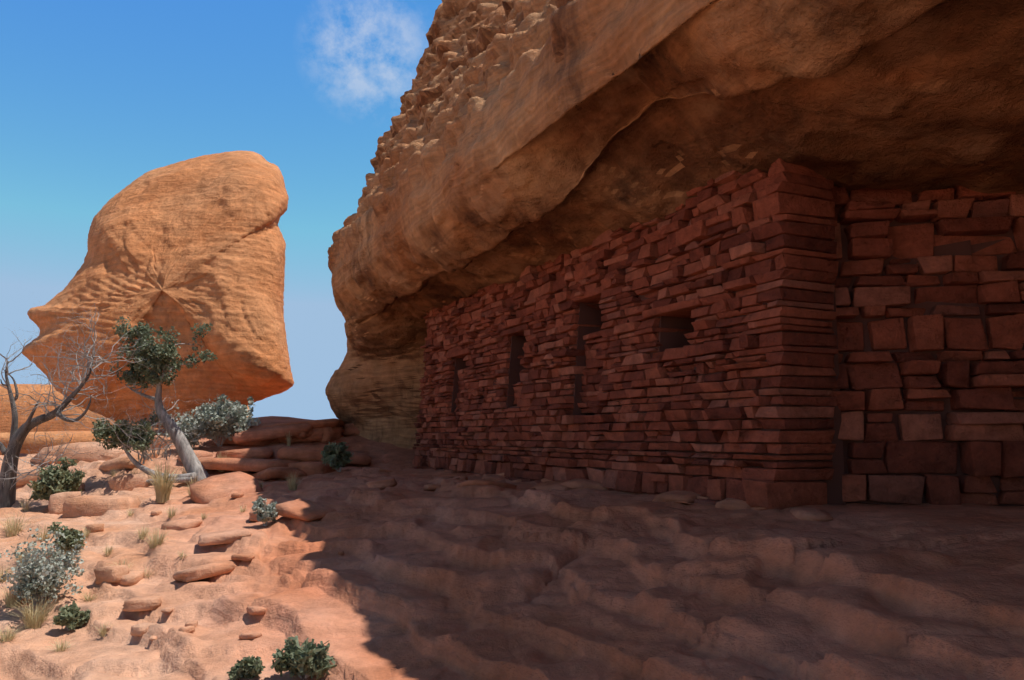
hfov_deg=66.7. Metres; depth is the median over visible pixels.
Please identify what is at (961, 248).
ruin wall mortar
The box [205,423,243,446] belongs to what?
buffaloberry bush stems
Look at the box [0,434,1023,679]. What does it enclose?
ground
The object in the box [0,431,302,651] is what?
dry grass tufts
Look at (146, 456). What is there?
dead shrub twigs
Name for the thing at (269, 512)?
small sage leaves
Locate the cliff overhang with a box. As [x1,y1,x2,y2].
[325,0,1023,448]
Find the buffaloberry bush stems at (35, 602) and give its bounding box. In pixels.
[5,540,76,606]
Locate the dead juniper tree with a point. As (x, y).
(16, 442)
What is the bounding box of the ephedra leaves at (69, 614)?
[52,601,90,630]
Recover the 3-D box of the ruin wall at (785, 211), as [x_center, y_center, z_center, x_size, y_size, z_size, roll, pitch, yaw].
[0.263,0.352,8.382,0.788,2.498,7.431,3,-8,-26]
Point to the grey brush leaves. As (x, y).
(188, 431)
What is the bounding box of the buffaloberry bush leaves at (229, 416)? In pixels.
[175,394,260,440]
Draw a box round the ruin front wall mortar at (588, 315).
[421,219,845,504]
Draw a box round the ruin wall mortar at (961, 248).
[833,188,1023,505]
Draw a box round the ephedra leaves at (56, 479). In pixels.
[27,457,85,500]
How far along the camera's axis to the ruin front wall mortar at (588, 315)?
6.40 m
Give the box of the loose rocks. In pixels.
[9,416,832,639]
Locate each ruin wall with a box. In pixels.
[412,158,838,509]
[830,185,1023,504]
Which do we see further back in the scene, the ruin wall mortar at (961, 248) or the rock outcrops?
the rock outcrops
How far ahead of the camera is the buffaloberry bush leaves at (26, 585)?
5.10 m
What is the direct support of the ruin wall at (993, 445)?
on the ground
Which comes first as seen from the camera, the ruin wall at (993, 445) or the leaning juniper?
the ruin wall at (993, 445)
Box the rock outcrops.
[0,384,250,454]
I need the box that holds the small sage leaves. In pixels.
[251,496,277,521]
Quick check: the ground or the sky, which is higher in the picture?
the sky
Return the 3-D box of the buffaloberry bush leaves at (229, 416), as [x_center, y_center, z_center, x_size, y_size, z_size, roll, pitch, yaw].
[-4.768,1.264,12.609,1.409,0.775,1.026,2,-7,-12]
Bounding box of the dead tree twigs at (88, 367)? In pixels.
[0,302,161,496]
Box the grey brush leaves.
[158,401,210,449]
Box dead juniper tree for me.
[0,358,93,507]
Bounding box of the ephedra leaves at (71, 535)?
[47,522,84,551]
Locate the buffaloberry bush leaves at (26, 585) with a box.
[0,527,86,606]
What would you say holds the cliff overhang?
on the ground
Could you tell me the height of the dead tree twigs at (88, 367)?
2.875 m
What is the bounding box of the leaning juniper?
[91,316,217,482]
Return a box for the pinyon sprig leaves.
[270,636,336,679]
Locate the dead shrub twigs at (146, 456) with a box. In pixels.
[82,364,211,465]
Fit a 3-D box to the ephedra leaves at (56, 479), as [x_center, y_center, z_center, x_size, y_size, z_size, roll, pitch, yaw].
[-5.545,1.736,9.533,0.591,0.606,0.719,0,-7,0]
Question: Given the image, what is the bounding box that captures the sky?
[0,0,441,419]
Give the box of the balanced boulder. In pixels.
[22,151,293,427]
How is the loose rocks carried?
on the ground

